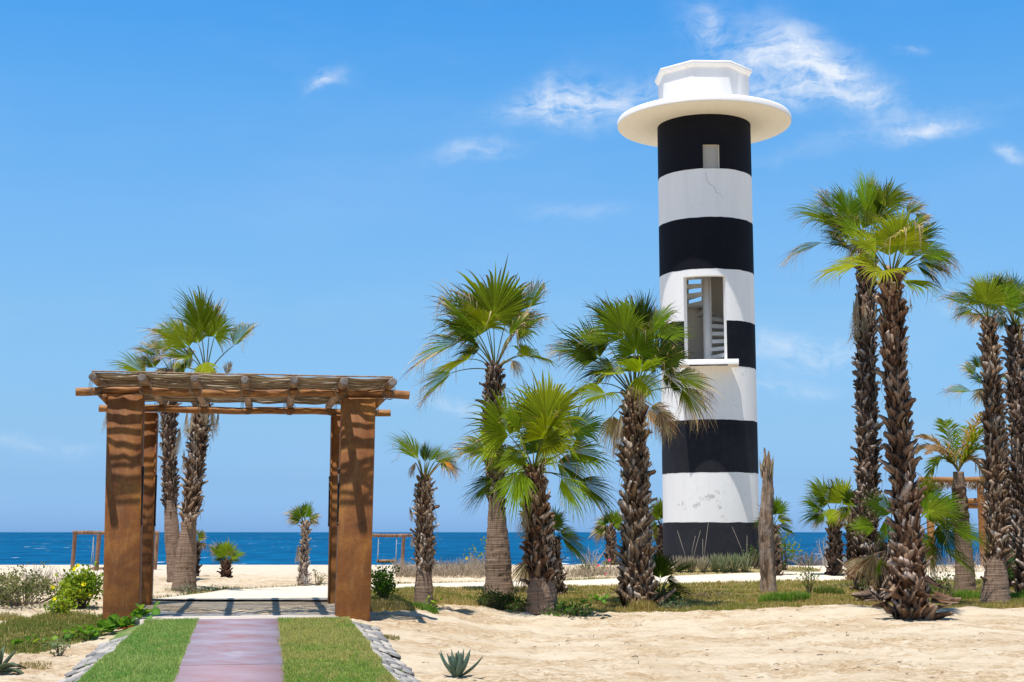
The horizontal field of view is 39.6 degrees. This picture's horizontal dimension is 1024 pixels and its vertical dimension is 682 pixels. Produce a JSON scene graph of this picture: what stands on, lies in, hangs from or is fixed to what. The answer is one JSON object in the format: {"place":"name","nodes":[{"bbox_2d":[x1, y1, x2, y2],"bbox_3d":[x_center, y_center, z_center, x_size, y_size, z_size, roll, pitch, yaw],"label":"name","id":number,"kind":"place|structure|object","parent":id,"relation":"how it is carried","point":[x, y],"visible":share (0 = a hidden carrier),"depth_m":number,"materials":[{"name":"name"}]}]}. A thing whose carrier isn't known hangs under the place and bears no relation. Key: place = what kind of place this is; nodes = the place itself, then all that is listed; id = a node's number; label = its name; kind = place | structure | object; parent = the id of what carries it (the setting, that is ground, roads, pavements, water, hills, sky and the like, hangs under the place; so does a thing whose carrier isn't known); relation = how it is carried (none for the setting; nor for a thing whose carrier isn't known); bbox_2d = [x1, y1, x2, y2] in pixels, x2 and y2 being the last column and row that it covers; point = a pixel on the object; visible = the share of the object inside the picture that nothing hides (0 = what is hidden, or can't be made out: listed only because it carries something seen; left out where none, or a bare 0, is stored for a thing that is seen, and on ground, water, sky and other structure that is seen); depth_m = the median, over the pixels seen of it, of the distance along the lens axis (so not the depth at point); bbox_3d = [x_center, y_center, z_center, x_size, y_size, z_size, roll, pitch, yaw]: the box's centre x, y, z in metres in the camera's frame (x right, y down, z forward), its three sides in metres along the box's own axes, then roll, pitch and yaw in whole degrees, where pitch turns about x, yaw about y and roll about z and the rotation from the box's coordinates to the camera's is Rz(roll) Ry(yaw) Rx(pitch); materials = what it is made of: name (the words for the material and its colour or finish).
{"place":"outdoors","nodes":[
{"label":"outdoors","id":0,"kind":"place"},
{"bbox_2d":[0,532,1012,564],"bbox_3d":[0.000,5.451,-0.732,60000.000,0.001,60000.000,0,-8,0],"label":"sea","id":1,"kind":"structure","parent":0,"point":[257,548],"depth_m":507.01,"materials":[{"name":"liquid"}]},
{"bbox_2d":[0,564,1023,681],"bbox_3d":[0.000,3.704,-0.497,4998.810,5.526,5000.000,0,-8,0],"label":"ground","id":2,"kind":"structure","parent":0,"point":[623,664],"depth_m":20.70,"materials":[{"name":"beige sand"}]},
{"bbox_2d":[0,567,23,581],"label":"shrub","id":3,"kind":"object","parent":2,"relation":"on","point":[9,573],"visible":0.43,"depth_m":37.56,"materials":[{"name":"green plant"}]},
{"bbox_2d":[0,645,25,673],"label":"agave","id":4,"kind":"object","parent":2,"relation":"on","point":[5,665],"visible":0.94,"depth_m":16.80,"materials":[{"name":"green plant"}]},
{"bbox_2d":[0,610,25,620],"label":"grass tuft","id":5,"kind":"object","parent":2,"relation":"on","point":[3,616],"visible":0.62,"depth_m":21.55,"materials":[{"name":"green plant"}]},
{"bbox_2d":[0,560,62,606],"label":"shrub","id":6,"kind":"object","parent":2,"relation":"on","point":[30,587],"visible":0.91,"depth_m":22.78,"materials":[{"name":"green plant"}]},
{"bbox_2d":[16,660,51,669],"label":"grass tuft","id":7,"kind":"object","parent":2,"relation":"on","point":[34,665],"visible":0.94,"depth_m":17.25,"materials":[{"name":"beige plant"}]},
{"bbox_2d":[19,563,67,594],"bbox_3d":[-9.305,4.779,28.547,1.138,0.648,4.460,3,-8,-19],"label":"dry brush","id":8,"kind":"object","parent":2,"relation":"on","point":[48,577],"visible":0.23,"depth_m":28.66,"materials":[{"name":"beige plant"}]},
{"bbox_2d":[11,627,91,648],"bbox_3d":[-6.204,3.993,19.142,0.305,0.256,1.328,-6,-10,37],"label":"beach vine","id":9,"kind":"object","parent":2,"relation":"on","point":[16,641],"visible":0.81,"depth_m":19.04,"materials":[{"name":"green plant"}]},
{"bbox_2d":[0,609,105,655],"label":"turf","id":10,"kind":"structure","parent":2,"relation":"on","point":[47,622],"depth_m":20.22,"materials":[{"name":"green plant"}]},
{"bbox_2d":[41,638,70,656],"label":"weed","id":11,"kind":"object","parent":2,"relation":"on","point":[58,648],"visible":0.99,"depth_m":18.06,"materials":[{"name":"green plant"}]},
{"bbox_2d":[39,591,77,613],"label":"shrub","id":12,"kind":"object","parent":2,"relation":"on","point":[61,605],"visible":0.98,"depth_m":22.13,"materials":[{"name":"green plant"}]},
{"bbox_2d":[50,559,102,607],"bbox_3d":[-6.910,3.874,22.801,0.840,0.804,0.994,7,-10,-41],"label":"flowering bush","id":13,"kind":"object","parent":2,"relation":"on","point":[82,587],"visible":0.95,"depth_m":22.75,"materials":[{"name":"green plant"}]},
{"bbox_2d":[64,601,160,637],"bbox_3d":[-5.682,3.950,20.133,0.606,0.450,1.804,-4,-9,26],"label":"beach vine","id":14,"kind":"object","parent":2,"relation":"on","point":[112,622],"visible":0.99,"depth_m":20.26,"materials":[{"name":"green plant"}]},
{"bbox_2d":[70,531,158,570],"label":"swing frame","id":15,"kind":"object","parent":2,"relation":"on","point":[98,544],"visible":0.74,"depth_m":71.15,"materials":[{"name":"brown wood"}]},
{"bbox_2d":[101,322,193,581],"bbox_3d":[-9.843,2.949,38.176,2.449,7.078,1.354,3,-8,-18],"label":"fan palm","id":16,"kind":"object","parent":2,"relation":"on","point":[168,423],"visible":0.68,"depth_m":38.16,"materials":[{"name":"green plant"}]},
{"bbox_2d":[157,580,213,593],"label":"ground cover plant","id":17,"kind":"object","parent":2,"relation":"on","point":[188,589],"visible":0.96,"depth_m":28.35,"materials":[{"name":"green plant"}]},
{"bbox_2d":[138,285,260,590],"bbox_3d":[-6.530,1.924,29.039,2.784,6.332,1.533,0,-8,0],"label":"fan palm","id":18,"kind":"object","parent":2,"relation":"on","point":[201,319],"visible":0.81,"depth_m":29.07,"materials":[{"name":"green plant"}]},
{"bbox_2d":[196,529,207,575],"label":"fan palm","id":19,"kind":"object","parent":2,"relation":"on","point":[203,536],"visible":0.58,"depth_m":41.91,"materials":[{"name":"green plant"}]},
{"bbox_2d":[204,537,245,577],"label":"fan palm","id":20,"kind":"object","parent":2,"relation":"on","point":[225,550],"visible":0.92,"depth_m":39.09,"materials":[{"name":"green plant"}]},
{"bbox_2d":[133,611,338,625],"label":"curb","id":21,"kind":"structure","parent":2,"relation":"on","point":[175,615],"depth_m":21.45,"materials":[{"name":"white concrete"}]},
{"bbox_2d":[57,621,418,681],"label":"ramp","id":22,"kind":"structure","parent":2,"relation":"on","point":[399,670],"depth_m":17.72,"materials":[{"name":"stone"}]},
{"bbox_2d":[72,617,198,681],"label":"lawn grass","id":23,"kind":"structure","parent":22,"relation":"on","point":[151,650],"depth_m":16.82,"materials":[{"name":"green plant"}]},
{"bbox_2d":[174,618,283,681],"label":"walkway","id":24,"kind":"structure","parent":22,"relation":"on","point":[232,650],"depth_m":17.12,"materials":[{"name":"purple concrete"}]},
{"bbox_2d":[277,616,399,681],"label":"lawn grass","id":25,"kind":"structure","parent":22,"relation":"on","point":[339,649],"depth_m":17.17,"materials":[{"name":"green plant"}]},
{"bbox_2d":[75,370,409,628],"bbox_3d":[-4.340,2.686,23.026,5.019,3.877,4.567,1,-8,-10],"label":"gateway pergola","id":26,"kind":"object","parent":2,"relation":"on","point":[131,475],"visible":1,"depth_m":21.58,"materials":[{"name":"wood"}]},
{"bbox_2d":[281,500,321,585],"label":"fan palm","id":27,"kind":"object","parent":2,"relation":"on","point":[302,552],"visible":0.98,"depth_m":35.22,"materials":[{"name":"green plant"}]},
{"bbox_2d":[301,574,313,585],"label":"dead shrub","id":28,"kind":"object","parent":2,"relation":"on","point":[305,581],"visible":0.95,"depth_m":34.91,"materials":[{"name":"beige plant"}]},
{"bbox_2d":[311,569,326,585],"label":"dead shrub","id":29,"kind":"object","parent":2,"relation":"on","point":[319,581],"visible":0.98,"depth_m":35.04,"materials":[{"name":"beige plant"}]},
{"bbox_2d":[371,560,401,599],"bbox_3d":[-2.232,4.146,24.553,0.663,0.728,0.610,0,-8,0],"label":"shrub","id":30,"kind":"object","parent":2,"relation":"on","point":[383,587],"visible":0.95,"depth_m":24.45,"materials":[{"name":"green plant"}]},
{"bbox_2d":[382,634,399,639],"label":"grass tuft","id":31,"kind":"object","parent":2,"relation":"on","point":[392,637],"visible":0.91,"depth_m":20.02,"materials":[{"name":"plant"}]},
{"bbox_2d":[372,534,412,565],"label":"swing frame","id":32,"kind":"object","parent":2,"relation":"on","point":[403,536],"visible":0.53,"depth_m":81.15,"materials":[{"name":"brown wood"}]},
{"bbox_2d":[381,430,461,605],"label":"fan palm","id":33,"kind":"object","parent":2,"relation":"on","point":[424,544],"visible":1,"depth_m":24.14,"materials":[{"name":"brown plant"}]},
{"bbox_2d":[410,601,440,613],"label":"grass tuft","id":34,"kind":"object","parent":2,"relation":"on","point":[431,608],"visible":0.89,"depth_m":23.61,"materials":[{"name":"green plant"}]},
{"bbox_2d":[425,595,442,608],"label":"seedling","id":35,"kind":"object","parent":2,"relation":"on","point":[434,601],"visible":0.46,"depth_m":23.93,"materials":[{"name":"green plant"}]},
{"bbox_2d":[391,553,485,577],"bbox_3d":[-1.942,6.386,40.515,3.186,0.764,2.324,0,-8,0],"label":"dry brush","id":36,"kind":"object","parent":2,"relation":"on","point":[453,569],"visible":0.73,"depth_m":39.84,"materials":[{"name":"beige plant"}]},
{"bbox_2d":[439,649,483,677],"bbox_3d":[-0.635,3.789,16.757,0.367,0.338,0.498,7,-10,-41],"label":"agave","id":37,"kind":"object","parent":2,"relation":"on","point":[457,665],"visible":1,"depth_m":16.68,"materials":[{"name":"green plant"}]},
{"bbox_2d":[462,536,486,567],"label":"wildflower plant","id":38,"kind":"object","parent":2,"relation":"on","point":[466,558],"visible":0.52,"depth_m":41.93,"materials":[{"name":"green plant"}]},
{"bbox_2d":[399,256,555,593],"bbox_3d":[-0.820,1.836,32.159,3.650,7.812,3.130,-2,-8,17],"label":"fan palm","id":39,"kind":"object","parent":2,"relation":"on","point":[483,308],"visible":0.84,"depth_m":32.25,"materials":[{"name":"green plant"}]},
{"bbox_2d":[473,584,521,609],"bbox_3d":[-0.251,4.627,25.703,0.994,0.482,0.924,-5,-9,34],"label":"shrub","id":40,"kind":"object","parent":2,"relation":"on","point":[496,600],"visible":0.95,"depth_m":25.55,"materials":[{"name":"green plant"}]},
{"bbox_2d":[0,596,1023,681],"bbox_3d":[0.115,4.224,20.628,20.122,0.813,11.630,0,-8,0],"label":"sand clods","id":41,"kind":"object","parent":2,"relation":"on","point":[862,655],"visible":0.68,"depth_m":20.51,"materials":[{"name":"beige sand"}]},
{"bbox_2d":[504,592,530,611],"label":"ground cover plant","id":42,"kind":"object","parent":2,"relation":"on","point":[520,607],"visible":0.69,"depth_m":25.26,"materials":[{"name":"green plant"}]},
{"bbox_2d":[19,609,1018,677],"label":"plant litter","id":43,"kind":"object","parent":2,"relation":"on","point":[682,637],"visible":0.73,"depth_m":19.69,"materials":[{"name":"brown plant"}]},
{"bbox_2d":[448,365,622,613],"bbox_3d":[0.394,2.612,25.583,2.823,4.490,3.032,-5,-9,35],"label":"fan palm","id":44,"kind":"object","parent":2,"relation":"on","point":[535,414],"visible":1,"depth_m":25.26,"materials":[{"name":"green plant"}]},
{"bbox_2d":[509,506,593,595],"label":"fan palm","id":45,"kind":"object","parent":2,"relation":"on","point":[560,584],"visible":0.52,"depth_m":31.52,"materials":[{"name":"green plant"}]},
{"bbox_2d":[153,565,981,597],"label":"turf","id":46,"kind":"structure","parent":2,"relation":"on","point":[223,588],"depth_m":34.07,"materials":[{"name":"green plant"}]},
{"bbox_2d":[540,596,603,616],"bbox_3d":[1.012,4.667,24.940,1.078,0.464,1.001,-6,-10,37],"label":"ground cover plant","id":47,"kind":"object","parent":2,"relation":"on","point":[569,610],"visible":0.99,"depth_m":24.82,"materials":[{"name":"green plant"}]},
{"bbox_2d":[564,557,613,576],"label":"shrub","id":48,"kind":"object","parent":2,"relation":"on","point":[590,568],"visible":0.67,"depth_m":39.81,"materials":[{"name":"beige plant"}]},
{"bbox_2d":[562,562,619,578],"bbox_3d":[1.814,6.386,39.818,3.042,0.590,1.902,0,-8,0],"label":"dry brush","id":49,"kind":"object","parent":2,"relation":"on","point":[614,571],"visible":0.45,"depth_m":39.32,"materials":[{"name":"beige plant"}]},
{"bbox_2d":[576,545,607,565],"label":"dead shrub","id":50,"kind":"object","parent":2,"relation":"on","point":[593,557],"visible":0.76,"depth_m":45.63,"materials":[{"name":"beige plant"}]},
{"bbox_2d":[588,509,623,564],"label":"fan palm","id":51,"kind":"object","parent":2,"relation":"on","point":[602,529],"visible":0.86,"depth_m":47.48,"materials":[{"name":"green plant"}]},
{"bbox_2d":[536,288,725,609],"bbox_3d":[2.188,1.970,27.526,3.362,6.408,2.976,-5,-9,34],"label":"fan palm","id":52,"kind":"object","parent":2,"relation":"on","point":[633,322],"visible":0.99,"depth_m":27.36,"materials":[{"name":"green plant"}]},
{"bbox_2d":[626,597,656,611],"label":"grass tuft","id":53,"kind":"object","parent":2,"relation":"on","point":[647,605],"visible":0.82,"depth_m":26.45,"materials":[{"name":"plant"}]},
{"bbox_2d":[650,498,662,558],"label":"fan palm","id":54,"kind":"object","parent":2,"relation":"on","point":[657,513],"visible":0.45,"depth_m":49.55,"materials":[{"name":"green plant"}]},
{"bbox_2d":[653,590,678,605],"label":"ground cover plant","id":55,"kind":"object","parent":2,"relation":"on","point":[657,603],"visible":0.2,"depth_m":27.52,"materials":[{"name":"green plant"}]},
{"bbox_2d":[655,596,692,609],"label":"ground cover plant","id":56,"kind":"object","parent":2,"relation":"on","point":[667,605],"visible":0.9,"depth_m":26.91,"materials":[{"name":"green plant"}]},
{"bbox_2d":[652,548,700,600],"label":"fan palm","id":57,"kind":"object","parent":2,"relation":"on","point":[663,567],"visible":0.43,"depth_m":28.95,"materials":[{"name":"green plant"}]},
{"bbox_2d":[668,555,687,571],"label":"spiky plant","id":58,"kind":"object","parent":2,"relation":"on","point":[680,561],"visible":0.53,"depth_m":40.55,"materials":[{"name":"plant"}]},
{"bbox_2d":[678,530,704,571],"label":"spiky plant","id":59,"kind":"object","parent":2,"relation":"on","point":[691,559],"visible":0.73,"depth_m":40.59,"materials":[{"name":"plant"}]},
{"bbox_2d":[370,588,1023,612],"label":"turf","id":60,"kind":"structure","parent":2,"relation":"on","point":[402,597],"depth_m":27.38,"materials":[{"name":"green plant"}]},
{"bbox_2d":[581,594,609,603],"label":"beach vine","id":61,"kind":"object","parent":60,"relation":"on","point":[595,596],"visible":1,"depth_m":24.79,"materials":[{"name":"green plant"}]},
{"bbox_2d":[617,60,790,566],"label":"lighthouse","id":62,"kind":"object","parent":2,"relation":"on","point":[702,125],"visible":0.88,"depth_m":44.47,"materials":[{"name":"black paint"}]},
{"bbox_2d":[683,275,726,359],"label":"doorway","id":63,"kind":"structure","parent":62,"relation":"in","point":[724,277],"depth_m":44.28,"materials":[{"name":"white paint"}]},
{"bbox_2d":[703,145,718,168],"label":"window","id":64,"kind":"structure","parent":62,"relation":"in","point":[703,145],"depth_m":44.77,"materials":[{"name":"paint"}]},
{"bbox_2d":[694,528,714,571],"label":"spiky plant","id":65,"kind":"object","parent":2,"relation":"on","point":[702,566],"visible":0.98,"depth_m":40.48,"materials":[{"name":"green plant"}]},
{"bbox_2d":[392,576,1019,600],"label":"turf","id":66,"kind":"structure","parent":2,"relation":"on","point":[736,588],"depth_m":33.35,"materials":[{"name":"green plant"}]},
{"bbox_2d":[685,583,739,597],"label":"ground cover plant","id":67,"kind":"object","parent":2,"relation":"on","point":[704,594],"visible":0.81,"depth_m":29.48,"materials":[{"name":"green plant"}]},
{"bbox_2d":[704,553,728,570],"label":"spiky plant","id":68,"kind":"object","parent":2,"relation":"on","point":[714,566],"visible":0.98,"depth_m":40.57,"materials":[{"name":"green plant"}]},
{"bbox_2d":[713,552,735,571],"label":"spiky plant","id":69,"kind":"object","parent":2,"relation":"on","point":[724,565],"visible":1,"depth_m":40.52,"materials":[{"name":"green plant"}]},
{"bbox_2d":[727,552,743,570],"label":"spiky plant","id":70,"kind":"object","parent":2,"relation":"on","point":[735,558],"visible":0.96,"depth_m":40.56,"materials":[{"name":"green plant"}]},
{"bbox_2d":[732,527,757,571],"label":"spiky plant","id":71,"kind":"object","parent":2,"relation":"on","point":[744,567],"visible":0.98,"depth_m":40.67,"materials":[{"name":"green plant"}]},
{"bbox_2d":[743,543,759,568],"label":"shrub","id":72,"kind":"object","parent":2,"relation":"on","point":[755,562],"visible":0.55,"depth_m":42.10,"materials":[{"name":"green plant"}]},
{"bbox_2d":[758,448,776,592],"bbox_3d":[5.543,3.902,30.934,0.412,3.205,0.405,0,-8,0],"label":"stump","id":73,"kind":"object","parent":2,"relation":"on","point":[766,542],"visible":0.95,"depth_m":30.79,"materials":[{"name":"wood"}]},
{"bbox_2d":[748,496,796,575],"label":"fan palm","id":74,"kind":"object","parent":2,"relation":"on","point":[778,508],"visible":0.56,"depth_m":39.61,"materials":[{"name":"green plant"}]},
{"bbox_2d":[757,589,811,603],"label":"grass tuft","id":75,"kind":"object","parent":2,"relation":"on","point":[784,596],"visible":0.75,"depth_m":28.10,"materials":[{"name":"green plant"}]},
{"bbox_2d":[779,523,802,569],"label":"shrub","id":76,"kind":"object","parent":2,"relation":"on","point":[782,553],"visible":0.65,"depth_m":41.50,"materials":[{"name":"green plant"}]},
{"bbox_2d":[786,546,821,565],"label":"dead shrub","id":77,"kind":"object","parent":2,"relation":"on","point":[800,563],"visible":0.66,"depth_m":43.90,"materials":[{"name":"beige plant"}]},
{"bbox_2d":[795,555,821,593],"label":"sapling","id":78,"kind":"object","parent":2,"relation":"on","point":[811,580],"visible":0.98,"depth_m":30.39,"materials":[{"name":"green plant"}]},
{"bbox_2d":[780,555,846,565],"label":"dry brush","id":79,"kind":"object","parent":2,"relation":"on","point":[804,559],"visible":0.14,"depth_m":47.11,"materials":[{"name":"plant"}]},
{"bbox_2d":[797,474,856,575],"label":"fan palm","id":80,"kind":"object","parent":2,"relation":"on","point":[834,550],"visible":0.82,"depth_m":39.62,"materials":[{"name":"green plant"}]},
{"bbox_2d":[812,585,845,594],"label":"grass tuft","id":81,"kind":"object","parent":2,"relation":"on","point":[825,590],"visible":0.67,"depth_m":31.01,"materials":[{"name":"green plant"}]},
{"bbox_2d":[814,534,843,565],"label":"dead shrub","id":82,"kind":"object","parent":2,"relation":"on","point":[824,562],"visible":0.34,"depth_m":43.51,"materials":[{"name":"beige plant"}]},
{"bbox_2d":[832,487,855,579],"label":"fan palm","id":83,"kind":"object","parent":2,"relation":"on","point":[846,513],"visible":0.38,"depth_m":37.68,"materials":[{"name":"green plant"}]},
{"bbox_2d":[772,168,931,591],"bbox_3d":[8.380,0.789,33.559,3.767,10.424,2.493,3,-8,-24],"label":"fan palm","id":84,"kind":"object","parent":2,"relation":"on","point":[852,212],"visible":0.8,"depth_m":33.79,"materials":[{"name":"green plant"}]},
{"bbox_2d":[857,578,871,589],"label":"shrub","id":85,"kind":"object","parent":2,"relation":"on","point":[865,588],"visible":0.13,"depth_m":30.70,"materials":[{"name":"green plant"}]},
{"bbox_2d":[804,196,964,619],"bbox_3d":[6.640,1.118,24.692,2.762,7.752,2.950,0,-8,0],"label":"fan palm","id":86,"kind":"object","parent":2,"relation":"on","point":[908,591],"visible":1,"depth_m":24.45,"materials":[{"name":"brown plant"}]},
{"bbox_2d":[836,471,991,603],"bbox_3d":[8.121,3.997,28.207,3.149,2.919,1.437,2,-8,-16],"label":"fan palm","id":87,"kind":"object","parent":2,"relation":"on","point":[935,507],"visible":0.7,"depth_m":28.24,"materials":[{"name":"green plant"}]},
{"bbox_2d":[926,568,959,598],"bbox_3d":[8.909,5.076,29.782,0.911,0.757,0.803,0,-8,0],"label":"shrub","id":88,"kind":"object","parent":2,"relation":"on","point":[948,591],"visible":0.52,"depth_m":29.68,"materials":[{"name":"green plant"}]},
{"bbox_2d":[913,411,985,591],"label":"feather palm","id":89,"kind":"object","parent":2,"relation":"on","point":[965,576],"visible":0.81,"depth_m":32.94,"materials":[{"name":"green plant"}]},
{"bbox_2d":[891,477,1011,564],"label":"wooden pergola","id":90,"kind":"object","parent":2,"relation":"on","point":[973,503],"visible":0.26,"depth_m":45.67,"materials":[{"name":"brown wood"}]},
{"bbox_2d":[927,550,984,570],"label":"dry brush","id":91,"kind":"object","parent":2,"relation":"on","point":[975,562],"visible":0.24,"depth_m":42.98,"materials":[{"name":"beige plant"}]},
{"bbox_2d":[950,587,980,600],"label":"grass tuft","id":92,"kind":"object","parent":2,"relation":"on","point":[966,594],"visible":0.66,"depth_m":29.74,"materials":[{"name":"green plant"}]},
{"bbox_2d":[936,353,1015,587],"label":"fan palm","id":93,"kind":"object","parent":2,"relation":"on","point":[972,369],"visible":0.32,"depth_m":35.38,"materials":[{"name":"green plant"}]},
{"bbox_2d":[936,271,1023,603],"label":"fan palm","id":94,"kind":"object","parent":2,"relation":"on","point":[995,584],"visible":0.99,"depth_m":29.07,"materials":[{"name":"brown plant"}]},
{"bbox_2d":[978,267,1023,594],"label":"fan palm","id":95,"kind":"object","parent":2,"relation":"on","point":[1013,340],"visible":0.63,"depth_m":31.49,"materials":[{"name":"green plant"}]},
{"bbox_2d":[1006,550,1015,586],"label":"shrub","id":96,"kind":"object","parent":2,"relation":"on","point":[1011,577],"visible":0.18,"depth_m":34.34,"materials":[{"name":"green plant"}]},
{"bbox_2d":[1010,588,1023,597],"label":"grass tuft","id":97,"kind":"object","parent":2,"relation":"on","point":[1013,594],"visible":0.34,"depth_m":29.89,"materials":[{"name":"green plant"}]},
{"bbox_2d":[0,0,1023,531],"label":"sky","id":98,"kind":"structure","parent":0,"point":[311,165],"materials":[{"name":"blue"}]},
{"bbox_2d":[153,571,983,599],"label":"path","id":99,"kind":"structure","parent":0,"point":[299,593],"depth_m":34.51,"materials":[{"name":"beige concrete"}]},
{"bbox_2d":[789,565,846,570],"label":"side path","id":100,"kind":"structure","parent":0,"point":[822,567],"depth_m":43.14,"materials":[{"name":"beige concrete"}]}
]}

